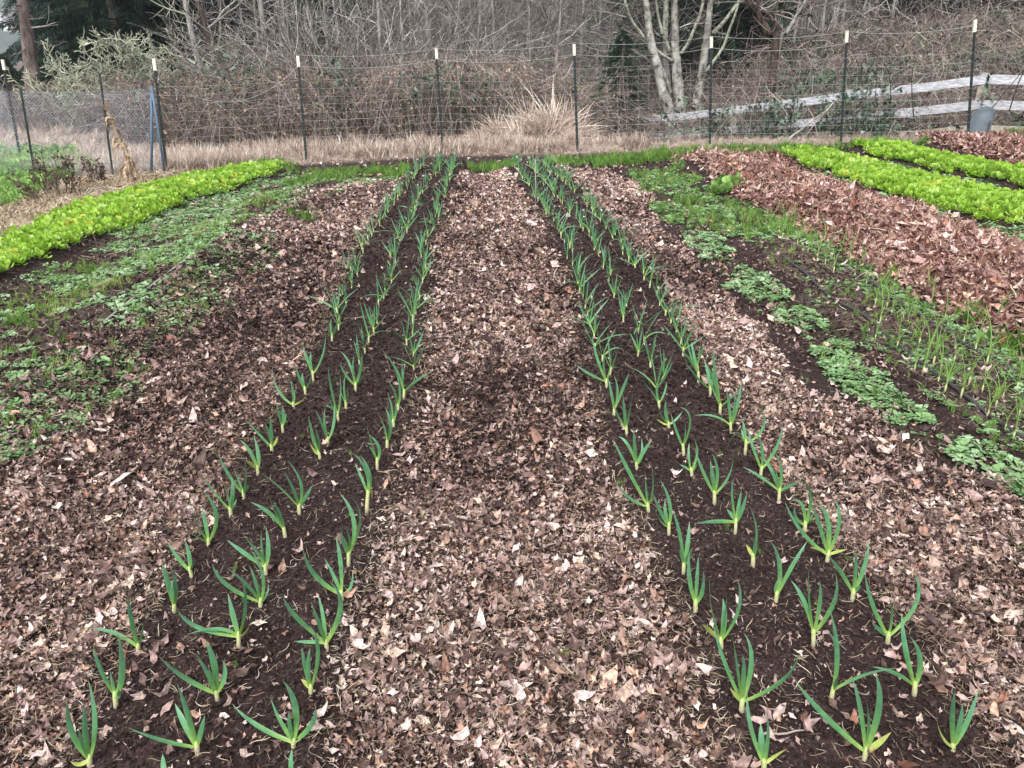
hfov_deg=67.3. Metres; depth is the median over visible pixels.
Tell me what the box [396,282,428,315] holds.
garlic plant
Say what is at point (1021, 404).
onion seedling
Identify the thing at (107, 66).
lichen bush
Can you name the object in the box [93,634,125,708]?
garlic plant
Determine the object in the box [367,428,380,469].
garlic plant
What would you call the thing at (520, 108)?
tall grass clump
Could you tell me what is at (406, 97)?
dead leaves
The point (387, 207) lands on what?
garlic plant
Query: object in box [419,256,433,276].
garlic plant
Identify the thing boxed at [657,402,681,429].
garlic plant
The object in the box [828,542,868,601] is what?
garlic plant
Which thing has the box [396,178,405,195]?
garlic plant
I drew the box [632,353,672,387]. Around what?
garlic plant
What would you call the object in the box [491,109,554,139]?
tall grass clump
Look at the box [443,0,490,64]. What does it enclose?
sapling tree
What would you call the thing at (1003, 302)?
onion seedling
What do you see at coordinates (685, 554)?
garlic plant
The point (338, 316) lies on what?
garlic plant
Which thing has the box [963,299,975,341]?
onion seedling
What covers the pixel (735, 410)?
garlic plant
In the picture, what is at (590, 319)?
garlic plant
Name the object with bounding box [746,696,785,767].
garlic plant
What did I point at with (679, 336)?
garlic plant
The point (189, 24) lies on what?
bare tree
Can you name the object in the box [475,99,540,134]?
tall grass clump
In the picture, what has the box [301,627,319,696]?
garlic plant
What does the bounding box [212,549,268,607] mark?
garlic plant
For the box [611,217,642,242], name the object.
garlic plant
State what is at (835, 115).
bramble leaves
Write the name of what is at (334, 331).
garlic plant
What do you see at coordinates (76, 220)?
leafy greens
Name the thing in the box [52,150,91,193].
dead plant
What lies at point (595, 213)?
garlic plant
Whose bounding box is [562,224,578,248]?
garlic plant
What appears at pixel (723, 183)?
leafy clump
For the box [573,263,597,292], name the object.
garlic plant
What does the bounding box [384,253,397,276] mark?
garlic plant
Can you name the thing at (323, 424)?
garlic plant
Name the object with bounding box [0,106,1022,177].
dry grass
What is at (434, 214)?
garlic plant
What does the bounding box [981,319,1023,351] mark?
grass clump
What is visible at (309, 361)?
garlic plant
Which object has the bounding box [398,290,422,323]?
garlic plant
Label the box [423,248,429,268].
garlic plant
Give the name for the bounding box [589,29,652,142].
evergreen shrub
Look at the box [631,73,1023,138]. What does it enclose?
board fence
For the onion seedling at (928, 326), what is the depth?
4.17 m
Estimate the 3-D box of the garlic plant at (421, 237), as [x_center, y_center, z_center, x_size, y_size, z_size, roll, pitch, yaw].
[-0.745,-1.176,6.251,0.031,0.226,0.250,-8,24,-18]
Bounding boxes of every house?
[0,10,11,22]
[1,19,17,30]
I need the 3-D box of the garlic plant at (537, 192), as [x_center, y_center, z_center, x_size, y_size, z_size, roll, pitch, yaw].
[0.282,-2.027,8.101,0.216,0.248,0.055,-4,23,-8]
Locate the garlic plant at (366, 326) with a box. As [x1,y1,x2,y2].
[350,304,389,342]
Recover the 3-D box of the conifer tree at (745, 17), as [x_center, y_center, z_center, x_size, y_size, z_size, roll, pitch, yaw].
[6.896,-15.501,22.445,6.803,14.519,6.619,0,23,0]
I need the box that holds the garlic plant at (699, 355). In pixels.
[691,338,705,369]
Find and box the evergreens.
[5,0,889,82]
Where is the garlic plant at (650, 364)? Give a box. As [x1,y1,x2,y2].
[643,333,659,367]
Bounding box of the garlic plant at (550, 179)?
[542,173,559,184]
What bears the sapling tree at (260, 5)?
on the ground at (238, 727)
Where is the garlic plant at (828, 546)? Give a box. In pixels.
[785,500,846,562]
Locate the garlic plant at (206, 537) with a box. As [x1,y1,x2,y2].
[188,489,217,547]
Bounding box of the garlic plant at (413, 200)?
[407,186,424,209]
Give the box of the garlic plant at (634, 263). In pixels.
[616,246,649,268]
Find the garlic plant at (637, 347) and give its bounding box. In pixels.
[630,329,657,356]
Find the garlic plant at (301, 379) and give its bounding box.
[296,368,310,394]
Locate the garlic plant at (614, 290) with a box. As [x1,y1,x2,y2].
[606,276,628,297]
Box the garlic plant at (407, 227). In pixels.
[398,208,418,232]
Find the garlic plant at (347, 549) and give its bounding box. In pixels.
[340,495,360,566]
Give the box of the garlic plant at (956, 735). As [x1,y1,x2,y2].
[937,689,978,751]
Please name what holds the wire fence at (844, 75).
on the ground at (238, 727)
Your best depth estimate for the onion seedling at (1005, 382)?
3.73 m
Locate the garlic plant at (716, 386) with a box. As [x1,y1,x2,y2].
[704,348,741,413]
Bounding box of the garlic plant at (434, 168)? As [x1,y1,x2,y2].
[427,160,442,175]
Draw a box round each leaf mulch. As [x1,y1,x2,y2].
[672,146,1023,360]
[915,128,1023,163]
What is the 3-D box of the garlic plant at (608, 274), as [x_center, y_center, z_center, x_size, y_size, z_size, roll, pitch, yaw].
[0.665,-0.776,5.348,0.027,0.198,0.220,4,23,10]
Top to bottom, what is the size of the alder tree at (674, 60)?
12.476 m
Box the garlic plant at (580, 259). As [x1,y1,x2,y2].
[576,252,589,267]
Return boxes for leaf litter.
[0,139,1023,767]
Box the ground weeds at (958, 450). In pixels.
[680,229,1023,499]
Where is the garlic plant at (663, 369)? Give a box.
[660,349,674,379]
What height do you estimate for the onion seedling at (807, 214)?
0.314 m
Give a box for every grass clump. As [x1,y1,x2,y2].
[3,310,32,326]
[72,261,95,272]
[284,110,351,136]
[284,202,318,223]
[459,115,513,140]
[473,125,532,145]
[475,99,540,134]
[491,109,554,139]
[493,83,563,125]
[501,76,621,139]
[510,89,600,140]
[533,117,592,144]
[552,116,607,142]
[676,193,696,204]
[768,216,796,233]
[884,263,906,281]
[950,297,991,322]
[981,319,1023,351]
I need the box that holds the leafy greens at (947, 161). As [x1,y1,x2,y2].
[852,137,1023,187]
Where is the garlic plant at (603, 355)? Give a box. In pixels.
[584,328,620,363]
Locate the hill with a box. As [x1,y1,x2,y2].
[0,0,877,53]
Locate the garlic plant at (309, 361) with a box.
[303,336,325,381]
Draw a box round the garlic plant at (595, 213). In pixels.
[588,196,604,214]
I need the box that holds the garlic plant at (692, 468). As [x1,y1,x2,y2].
[681,438,697,476]
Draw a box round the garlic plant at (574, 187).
[569,178,582,192]
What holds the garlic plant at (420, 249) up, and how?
on the ground at (238, 727)
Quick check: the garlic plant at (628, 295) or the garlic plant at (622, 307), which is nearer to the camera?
the garlic plant at (622, 307)
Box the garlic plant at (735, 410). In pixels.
[695,385,740,433]
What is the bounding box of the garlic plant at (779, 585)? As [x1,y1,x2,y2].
[771,542,806,602]
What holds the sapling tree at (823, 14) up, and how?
on the ground at (238, 727)
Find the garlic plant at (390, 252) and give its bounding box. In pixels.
[384,238,391,256]
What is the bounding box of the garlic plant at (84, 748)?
[66,681,96,766]
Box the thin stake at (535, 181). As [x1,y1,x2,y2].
[535,159,535,204]
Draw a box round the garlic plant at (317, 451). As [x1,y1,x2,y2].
[309,419,320,458]
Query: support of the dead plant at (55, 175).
on the ground at (238, 727)
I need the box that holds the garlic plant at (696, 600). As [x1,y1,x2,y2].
[687,556,704,612]
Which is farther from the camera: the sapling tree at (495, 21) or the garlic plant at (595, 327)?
the sapling tree at (495, 21)
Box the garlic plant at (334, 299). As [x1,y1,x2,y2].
[308,283,356,313]
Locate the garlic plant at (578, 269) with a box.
[567,258,580,273]
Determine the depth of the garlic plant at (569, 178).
8.76 m
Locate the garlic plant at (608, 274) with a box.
[606,257,610,280]
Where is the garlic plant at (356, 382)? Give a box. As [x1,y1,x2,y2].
[340,351,363,391]
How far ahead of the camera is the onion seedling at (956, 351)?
4.13 m
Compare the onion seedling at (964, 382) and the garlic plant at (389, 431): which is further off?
the onion seedling at (964, 382)
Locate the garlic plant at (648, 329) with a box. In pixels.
[632,312,664,344]
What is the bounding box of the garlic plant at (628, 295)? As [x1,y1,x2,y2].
[618,284,632,306]
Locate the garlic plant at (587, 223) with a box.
[580,208,595,235]
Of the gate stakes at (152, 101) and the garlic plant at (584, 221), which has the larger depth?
the gate stakes at (152, 101)
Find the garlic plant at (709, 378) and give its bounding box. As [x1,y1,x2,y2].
[686,360,713,396]
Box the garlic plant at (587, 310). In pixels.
[576,290,604,315]
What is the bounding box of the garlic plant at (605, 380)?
[578,338,610,388]
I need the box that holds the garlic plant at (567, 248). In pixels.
[564,236,568,258]
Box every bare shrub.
[126,0,376,105]
[137,0,415,113]
[169,0,375,72]
[190,0,429,75]
[210,0,471,92]
[262,0,490,131]
[318,0,583,86]
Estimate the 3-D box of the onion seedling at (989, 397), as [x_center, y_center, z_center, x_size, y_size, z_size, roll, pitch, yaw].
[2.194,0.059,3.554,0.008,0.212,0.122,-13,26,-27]
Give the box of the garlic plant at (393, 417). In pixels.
[387,392,396,426]
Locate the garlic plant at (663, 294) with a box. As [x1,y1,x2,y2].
[658,282,668,305]
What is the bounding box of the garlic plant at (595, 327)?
[584,311,599,337]
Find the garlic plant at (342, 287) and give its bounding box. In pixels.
[336,280,345,294]
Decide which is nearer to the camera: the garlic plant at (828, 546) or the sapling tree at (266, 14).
the garlic plant at (828, 546)
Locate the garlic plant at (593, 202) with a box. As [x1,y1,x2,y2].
[584,192,600,211]
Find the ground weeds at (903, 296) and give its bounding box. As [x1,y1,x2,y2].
[627,162,1023,450]
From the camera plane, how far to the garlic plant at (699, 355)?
3.97 m
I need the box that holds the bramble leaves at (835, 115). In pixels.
[660,7,1023,139]
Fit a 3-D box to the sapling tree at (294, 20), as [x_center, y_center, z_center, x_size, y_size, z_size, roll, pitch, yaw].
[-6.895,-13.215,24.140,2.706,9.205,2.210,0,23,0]
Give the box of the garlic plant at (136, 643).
[90,595,142,650]
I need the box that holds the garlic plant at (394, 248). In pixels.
[390,234,402,261]
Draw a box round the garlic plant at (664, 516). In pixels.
[653,480,671,535]
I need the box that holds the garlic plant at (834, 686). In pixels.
[828,611,896,698]
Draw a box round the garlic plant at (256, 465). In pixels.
[242,437,259,475]
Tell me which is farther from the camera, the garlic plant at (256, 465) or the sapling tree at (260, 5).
the sapling tree at (260, 5)
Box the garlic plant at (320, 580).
[302,538,352,600]
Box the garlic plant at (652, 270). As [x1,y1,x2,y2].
[644,260,654,287]
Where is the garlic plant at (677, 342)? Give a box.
[664,323,701,356]
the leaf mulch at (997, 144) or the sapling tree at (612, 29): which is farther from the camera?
the sapling tree at (612, 29)
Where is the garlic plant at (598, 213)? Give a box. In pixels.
[588,208,605,222]
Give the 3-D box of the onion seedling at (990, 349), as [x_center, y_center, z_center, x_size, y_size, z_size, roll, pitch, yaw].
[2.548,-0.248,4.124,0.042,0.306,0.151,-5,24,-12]
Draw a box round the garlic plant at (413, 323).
[408,306,426,334]
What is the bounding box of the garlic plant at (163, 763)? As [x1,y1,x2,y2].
[161,754,165,767]
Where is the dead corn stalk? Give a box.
[97,99,141,184]
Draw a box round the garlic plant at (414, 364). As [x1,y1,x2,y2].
[392,343,424,370]
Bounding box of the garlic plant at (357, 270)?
[347,253,362,276]
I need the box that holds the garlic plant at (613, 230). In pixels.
[604,214,619,238]
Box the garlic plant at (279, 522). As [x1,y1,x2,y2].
[251,494,286,537]
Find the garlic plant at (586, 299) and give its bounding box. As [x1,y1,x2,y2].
[584,279,598,308]
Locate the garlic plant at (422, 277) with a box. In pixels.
[414,257,440,282]
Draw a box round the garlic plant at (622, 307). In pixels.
[618,292,631,322]
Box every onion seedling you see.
[768,201,786,228]
[777,207,796,236]
[778,212,792,233]
[790,202,818,226]
[790,217,808,242]
[812,227,824,257]
[815,241,836,264]
[826,238,844,272]
[840,228,858,254]
[861,240,874,263]
[874,266,892,304]
[875,306,892,339]
[879,274,898,307]
[879,277,892,323]
[886,274,903,295]
[891,291,905,313]
[892,294,919,318]
[894,306,914,347]
[902,310,943,344]
[905,299,916,321]
[910,337,928,369]
[913,304,946,348]
[921,320,941,375]
[926,270,941,294]
[931,277,945,300]
[932,311,964,365]
[937,335,965,381]
[939,347,973,391]
[944,290,952,318]
[949,327,979,360]
[959,351,992,397]
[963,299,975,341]
[968,336,1006,384]
[970,310,1002,352]
[980,372,1000,416]
[981,351,1018,392]
[985,362,1015,406]
[986,306,1004,363]
[988,400,1023,428]
[995,289,1019,322]
[998,363,1020,398]
[1007,389,1023,413]
[1011,397,1018,440]
[1017,339,1023,386]
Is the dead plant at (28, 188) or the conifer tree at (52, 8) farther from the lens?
the conifer tree at (52, 8)
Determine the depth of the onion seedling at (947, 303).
4.79 m
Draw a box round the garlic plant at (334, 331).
[325,320,337,341]
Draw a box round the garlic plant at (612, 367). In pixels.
[603,339,623,375]
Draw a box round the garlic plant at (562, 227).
[549,210,574,238]
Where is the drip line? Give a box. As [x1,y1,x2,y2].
[0,232,226,404]
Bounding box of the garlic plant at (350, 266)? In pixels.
[337,251,355,269]
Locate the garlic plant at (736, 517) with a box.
[695,479,746,534]
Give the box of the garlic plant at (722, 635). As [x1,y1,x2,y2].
[703,580,741,648]
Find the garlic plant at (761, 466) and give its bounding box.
[748,424,782,475]
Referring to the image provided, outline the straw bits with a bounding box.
[0,147,1023,767]
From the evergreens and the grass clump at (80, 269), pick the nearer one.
the grass clump at (80, 269)
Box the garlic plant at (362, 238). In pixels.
[354,225,381,248]
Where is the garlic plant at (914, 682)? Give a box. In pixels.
[875,613,922,696]
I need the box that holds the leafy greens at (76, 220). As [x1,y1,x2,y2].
[0,159,284,272]
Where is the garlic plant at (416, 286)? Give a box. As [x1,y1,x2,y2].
[406,273,420,299]
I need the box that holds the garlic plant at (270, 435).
[246,417,277,454]
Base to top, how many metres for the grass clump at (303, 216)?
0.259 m
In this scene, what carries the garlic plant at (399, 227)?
on the ground at (238, 727)
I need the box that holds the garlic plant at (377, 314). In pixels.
[370,296,379,325]
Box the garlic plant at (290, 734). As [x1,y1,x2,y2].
[233,681,316,748]
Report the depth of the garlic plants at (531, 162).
10.23 m
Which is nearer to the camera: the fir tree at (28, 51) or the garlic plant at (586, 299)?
the garlic plant at (586, 299)
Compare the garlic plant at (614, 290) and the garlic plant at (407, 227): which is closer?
the garlic plant at (614, 290)
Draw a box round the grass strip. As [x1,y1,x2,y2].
[212,126,1023,185]
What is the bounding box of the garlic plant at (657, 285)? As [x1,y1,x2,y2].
[652,276,666,295]
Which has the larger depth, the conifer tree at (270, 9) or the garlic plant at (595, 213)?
the conifer tree at (270, 9)
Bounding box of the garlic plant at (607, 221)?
[601,209,610,228]
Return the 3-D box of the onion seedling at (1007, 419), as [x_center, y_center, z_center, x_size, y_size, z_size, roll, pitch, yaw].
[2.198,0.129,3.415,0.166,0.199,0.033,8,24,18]
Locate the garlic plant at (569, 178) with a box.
[564,168,571,184]
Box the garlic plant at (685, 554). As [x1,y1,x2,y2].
[672,509,691,574]
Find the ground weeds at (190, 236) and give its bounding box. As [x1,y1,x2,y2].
[0,168,409,462]
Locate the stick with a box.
[764,729,804,734]
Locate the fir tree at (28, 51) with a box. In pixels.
[0,0,64,117]
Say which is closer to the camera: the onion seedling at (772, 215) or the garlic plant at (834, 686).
the garlic plant at (834, 686)
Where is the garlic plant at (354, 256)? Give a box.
[351,247,359,264]
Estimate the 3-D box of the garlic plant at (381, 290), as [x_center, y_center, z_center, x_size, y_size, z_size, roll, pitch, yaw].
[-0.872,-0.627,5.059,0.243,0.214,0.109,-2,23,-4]
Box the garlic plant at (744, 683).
[713,625,798,712]
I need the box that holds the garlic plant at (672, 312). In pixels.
[663,298,680,322]
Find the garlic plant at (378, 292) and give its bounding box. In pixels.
[368,274,390,306]
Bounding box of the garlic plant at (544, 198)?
[534,186,551,206]
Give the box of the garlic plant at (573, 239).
[571,228,575,251]
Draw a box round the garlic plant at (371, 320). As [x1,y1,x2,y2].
[364,303,385,335]
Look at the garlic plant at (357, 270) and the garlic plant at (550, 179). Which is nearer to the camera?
the garlic plant at (357, 270)
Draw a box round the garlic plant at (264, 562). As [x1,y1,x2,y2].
[227,529,270,574]
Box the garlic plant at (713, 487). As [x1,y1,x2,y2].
[695,451,733,504]
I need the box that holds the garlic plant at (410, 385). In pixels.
[383,351,429,399]
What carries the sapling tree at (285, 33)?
on the ground at (238, 727)
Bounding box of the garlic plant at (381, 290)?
[363,273,392,298]
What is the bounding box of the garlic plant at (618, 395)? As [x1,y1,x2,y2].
[608,374,628,415]
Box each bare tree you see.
[139,0,244,85]
[146,0,250,69]
[156,0,267,73]
[697,0,879,132]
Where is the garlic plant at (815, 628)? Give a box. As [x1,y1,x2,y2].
[792,565,837,647]
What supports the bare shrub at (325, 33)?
on the ground at (238, 727)
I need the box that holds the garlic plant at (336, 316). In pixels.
[328,299,346,329]
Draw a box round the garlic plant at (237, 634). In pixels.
[177,574,248,648]
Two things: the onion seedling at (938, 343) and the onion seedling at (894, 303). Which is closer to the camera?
the onion seedling at (938, 343)
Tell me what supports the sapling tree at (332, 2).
on the ground at (238, 727)
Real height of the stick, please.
0.012 m
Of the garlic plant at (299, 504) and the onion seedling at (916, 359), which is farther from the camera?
the onion seedling at (916, 359)
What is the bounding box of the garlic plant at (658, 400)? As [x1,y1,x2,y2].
[643,381,666,408]
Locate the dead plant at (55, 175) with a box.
[23,143,78,196]
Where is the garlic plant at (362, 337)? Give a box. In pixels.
[358,322,369,353]
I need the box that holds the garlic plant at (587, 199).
[579,189,594,206]
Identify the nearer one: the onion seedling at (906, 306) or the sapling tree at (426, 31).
the onion seedling at (906, 306)
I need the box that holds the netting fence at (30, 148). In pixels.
[0,59,161,178]
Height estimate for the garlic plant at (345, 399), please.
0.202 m
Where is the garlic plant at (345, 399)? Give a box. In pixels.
[341,378,348,408]
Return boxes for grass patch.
[0,174,1023,697]
[628,158,1023,460]
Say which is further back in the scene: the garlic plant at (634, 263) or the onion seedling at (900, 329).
the garlic plant at (634, 263)
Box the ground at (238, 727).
[0,51,1023,767]
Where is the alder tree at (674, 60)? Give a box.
[543,0,783,141]
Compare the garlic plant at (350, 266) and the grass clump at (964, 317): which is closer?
the grass clump at (964, 317)
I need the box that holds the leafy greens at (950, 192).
[781,143,1023,223]
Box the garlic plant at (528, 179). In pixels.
[517,172,536,185]
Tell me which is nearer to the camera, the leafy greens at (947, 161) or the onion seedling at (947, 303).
the onion seedling at (947, 303)
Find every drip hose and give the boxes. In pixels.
[782,255,1023,439]
[819,251,1023,374]
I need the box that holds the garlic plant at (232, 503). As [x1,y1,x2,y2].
[202,474,235,517]
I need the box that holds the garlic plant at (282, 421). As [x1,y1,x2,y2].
[276,402,285,432]
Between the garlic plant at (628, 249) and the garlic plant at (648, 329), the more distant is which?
the garlic plant at (628, 249)
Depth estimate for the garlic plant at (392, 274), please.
5.40 m
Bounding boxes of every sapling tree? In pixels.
[215,0,313,65]
[216,0,277,65]
[218,0,304,73]
[242,0,314,62]
[265,0,337,64]
[269,0,320,70]
[281,0,367,64]
[313,0,364,65]
[314,0,382,69]
[316,0,437,71]
[336,0,366,67]
[337,0,437,66]
[343,0,441,76]
[357,1,423,71]
[372,0,455,71]
[372,0,462,69]
[406,0,457,61]
[410,0,505,65]
[417,0,526,76]
[422,0,470,63]
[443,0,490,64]
[457,0,515,66]
[465,0,539,67]
[466,0,529,67]
[466,0,533,62]
[491,0,569,76]
[496,0,579,73]
[503,0,597,89]
[506,0,586,74]
[517,1,571,51]
[518,0,607,68]
[536,0,604,79]
[550,0,581,77]
[553,0,621,82]
[556,0,619,76]
[592,0,643,76]
[745,0,847,95]
[752,3,789,75]
[806,0,855,44]
[810,0,894,58]
[878,0,946,31]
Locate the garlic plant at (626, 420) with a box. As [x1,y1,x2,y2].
[611,395,632,435]
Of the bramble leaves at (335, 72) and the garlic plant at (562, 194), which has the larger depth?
the bramble leaves at (335, 72)
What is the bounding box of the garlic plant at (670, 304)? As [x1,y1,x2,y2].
[654,288,702,315]
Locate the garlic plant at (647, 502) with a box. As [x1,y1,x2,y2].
[613,439,653,512]
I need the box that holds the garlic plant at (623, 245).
[619,236,627,253]
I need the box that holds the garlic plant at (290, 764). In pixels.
[288,750,292,767]
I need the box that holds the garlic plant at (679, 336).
[672,316,691,344]
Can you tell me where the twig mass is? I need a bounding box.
[164,0,1023,131]
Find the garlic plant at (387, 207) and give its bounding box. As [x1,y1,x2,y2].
[378,193,391,212]
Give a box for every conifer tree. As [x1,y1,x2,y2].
[0,0,110,92]
[0,53,42,104]
[2,0,171,90]
[33,0,204,104]
[36,0,243,88]
[79,0,242,81]
[144,0,306,80]
[171,0,366,73]
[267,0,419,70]
[346,0,447,57]
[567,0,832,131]
[580,0,729,93]
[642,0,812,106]
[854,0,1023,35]
[886,0,1022,31]
[958,0,1023,27]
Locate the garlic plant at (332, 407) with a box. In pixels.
[325,368,340,420]
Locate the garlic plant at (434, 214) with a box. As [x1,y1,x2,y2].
[422,206,444,222]
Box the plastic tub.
[969,106,995,133]
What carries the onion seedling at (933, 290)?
on the ground at (238, 727)
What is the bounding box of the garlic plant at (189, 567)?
[168,540,194,577]
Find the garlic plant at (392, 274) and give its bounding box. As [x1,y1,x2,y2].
[386,266,400,283]
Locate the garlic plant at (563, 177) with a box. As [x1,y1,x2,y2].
[555,162,570,181]
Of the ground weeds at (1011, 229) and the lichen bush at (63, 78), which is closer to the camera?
the ground weeds at (1011, 229)
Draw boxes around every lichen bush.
[1,37,132,131]
[54,47,160,127]
[70,12,205,132]
[151,30,260,94]
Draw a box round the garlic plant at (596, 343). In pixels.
[582,321,627,348]
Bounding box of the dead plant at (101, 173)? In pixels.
[80,155,106,182]
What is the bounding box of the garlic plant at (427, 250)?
[421,243,435,258]
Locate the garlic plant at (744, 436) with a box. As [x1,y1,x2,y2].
[726,407,764,454]
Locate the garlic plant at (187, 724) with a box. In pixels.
[129,684,204,755]
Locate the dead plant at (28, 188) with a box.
[5,166,42,199]
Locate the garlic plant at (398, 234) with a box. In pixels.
[395,225,404,241]
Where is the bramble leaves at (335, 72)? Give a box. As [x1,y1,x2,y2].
[124,48,608,143]
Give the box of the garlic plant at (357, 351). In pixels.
[354,334,364,364]
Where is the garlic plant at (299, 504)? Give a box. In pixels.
[259,465,311,514]
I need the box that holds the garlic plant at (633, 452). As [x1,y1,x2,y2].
[620,432,651,469]
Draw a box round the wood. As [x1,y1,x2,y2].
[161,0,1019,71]
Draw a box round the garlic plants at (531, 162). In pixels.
[412,149,554,172]
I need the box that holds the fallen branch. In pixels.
[789,98,838,139]
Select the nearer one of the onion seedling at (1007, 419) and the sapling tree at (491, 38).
the onion seedling at (1007, 419)
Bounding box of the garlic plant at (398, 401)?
[389,374,400,410]
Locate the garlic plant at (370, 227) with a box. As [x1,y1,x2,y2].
[363,218,387,236]
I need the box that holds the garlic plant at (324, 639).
[283,583,342,651]
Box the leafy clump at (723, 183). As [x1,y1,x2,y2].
[708,172,745,194]
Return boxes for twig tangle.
[73,0,1023,150]
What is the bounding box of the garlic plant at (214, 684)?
[160,640,226,701]
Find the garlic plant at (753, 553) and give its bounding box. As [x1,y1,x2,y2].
[746,508,757,567]
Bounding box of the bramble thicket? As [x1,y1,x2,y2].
[0,41,693,150]
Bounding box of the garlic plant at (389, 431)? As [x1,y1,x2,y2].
[379,408,391,447]
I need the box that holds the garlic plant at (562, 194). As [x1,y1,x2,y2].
[561,186,567,203]
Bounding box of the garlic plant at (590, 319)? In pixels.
[568,299,608,325]
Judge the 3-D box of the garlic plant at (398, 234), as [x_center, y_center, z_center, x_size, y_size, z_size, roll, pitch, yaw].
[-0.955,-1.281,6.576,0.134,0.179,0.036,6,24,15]
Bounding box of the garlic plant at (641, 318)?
[633,300,663,333]
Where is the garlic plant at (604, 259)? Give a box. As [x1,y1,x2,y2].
[600,250,606,269]
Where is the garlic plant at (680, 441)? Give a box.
[671,407,690,455]
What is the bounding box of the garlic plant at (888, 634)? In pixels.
[865,571,920,644]
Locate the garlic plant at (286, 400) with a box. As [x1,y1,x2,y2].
[273,377,305,408]
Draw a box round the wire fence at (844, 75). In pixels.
[152,19,976,167]
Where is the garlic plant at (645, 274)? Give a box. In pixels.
[636,254,660,280]
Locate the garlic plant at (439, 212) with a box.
[433,202,441,218]
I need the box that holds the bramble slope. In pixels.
[545,0,1023,141]
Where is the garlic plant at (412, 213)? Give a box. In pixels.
[404,201,421,215]
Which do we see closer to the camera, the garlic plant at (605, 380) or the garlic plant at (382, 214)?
the garlic plant at (605, 380)
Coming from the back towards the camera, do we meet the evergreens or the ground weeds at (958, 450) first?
the evergreens
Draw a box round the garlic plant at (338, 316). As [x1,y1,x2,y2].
[331,292,347,322]
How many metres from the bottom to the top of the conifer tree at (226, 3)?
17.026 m
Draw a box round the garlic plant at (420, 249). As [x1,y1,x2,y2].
[416,240,421,256]
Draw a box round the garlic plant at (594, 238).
[591,227,603,250]
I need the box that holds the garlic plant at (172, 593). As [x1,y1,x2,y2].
[162,563,177,613]
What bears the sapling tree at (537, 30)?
on the ground at (238, 727)
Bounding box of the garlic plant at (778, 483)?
[744,454,800,501]
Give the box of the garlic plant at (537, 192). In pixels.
[529,184,546,201]
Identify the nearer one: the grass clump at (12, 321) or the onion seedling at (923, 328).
the onion seedling at (923, 328)
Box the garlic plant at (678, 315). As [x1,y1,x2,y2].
[668,300,681,331]
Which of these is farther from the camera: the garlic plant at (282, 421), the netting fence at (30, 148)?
the netting fence at (30, 148)
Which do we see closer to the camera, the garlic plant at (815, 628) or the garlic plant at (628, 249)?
the garlic plant at (815, 628)
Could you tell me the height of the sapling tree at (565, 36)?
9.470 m
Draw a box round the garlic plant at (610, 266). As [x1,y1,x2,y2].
[603,253,621,274]
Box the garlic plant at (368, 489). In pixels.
[354,454,372,514]
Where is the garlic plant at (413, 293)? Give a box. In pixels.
[399,280,424,304]
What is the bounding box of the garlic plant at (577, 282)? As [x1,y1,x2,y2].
[564,262,594,285]
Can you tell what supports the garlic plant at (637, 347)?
on the ground at (238, 727)
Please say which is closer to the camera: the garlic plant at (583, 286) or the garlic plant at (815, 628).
the garlic plant at (815, 628)
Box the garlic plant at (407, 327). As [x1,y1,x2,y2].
[391,316,420,345]
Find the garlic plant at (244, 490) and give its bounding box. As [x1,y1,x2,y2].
[218,454,248,498]
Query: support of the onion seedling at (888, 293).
on the ground at (238, 727)
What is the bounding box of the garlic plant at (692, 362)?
[680,339,699,382]
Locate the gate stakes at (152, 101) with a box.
[150,86,165,176]
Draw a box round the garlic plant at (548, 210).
[545,200,556,214]
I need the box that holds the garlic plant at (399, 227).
[391,219,406,234]
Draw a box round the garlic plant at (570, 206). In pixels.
[566,199,575,214]
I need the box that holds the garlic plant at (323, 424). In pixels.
[316,406,335,446]
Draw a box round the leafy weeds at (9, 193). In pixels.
[0,142,97,205]
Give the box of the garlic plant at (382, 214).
[380,204,389,216]
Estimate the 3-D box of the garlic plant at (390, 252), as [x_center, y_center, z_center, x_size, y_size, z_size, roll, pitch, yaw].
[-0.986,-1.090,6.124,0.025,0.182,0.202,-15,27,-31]
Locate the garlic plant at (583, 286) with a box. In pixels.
[579,275,584,297]
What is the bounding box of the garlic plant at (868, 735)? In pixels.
[795,672,890,761]
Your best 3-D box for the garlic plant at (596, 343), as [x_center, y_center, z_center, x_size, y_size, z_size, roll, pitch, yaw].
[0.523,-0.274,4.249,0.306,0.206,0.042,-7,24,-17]
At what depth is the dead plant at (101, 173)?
10.55 m
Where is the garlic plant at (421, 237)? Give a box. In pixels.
[416,228,423,245]
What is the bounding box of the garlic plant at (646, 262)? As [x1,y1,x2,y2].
[642,246,667,273]
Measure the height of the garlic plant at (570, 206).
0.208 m
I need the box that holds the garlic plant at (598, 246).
[595,237,601,256]
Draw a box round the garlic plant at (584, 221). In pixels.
[577,207,598,231]
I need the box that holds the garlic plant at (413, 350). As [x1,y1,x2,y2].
[395,331,435,356]
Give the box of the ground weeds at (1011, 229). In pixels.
[808,159,1023,244]
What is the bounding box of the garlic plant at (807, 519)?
[792,479,813,531]
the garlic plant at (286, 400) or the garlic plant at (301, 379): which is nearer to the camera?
the garlic plant at (286, 400)
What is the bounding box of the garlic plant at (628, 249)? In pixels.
[624,236,635,260]

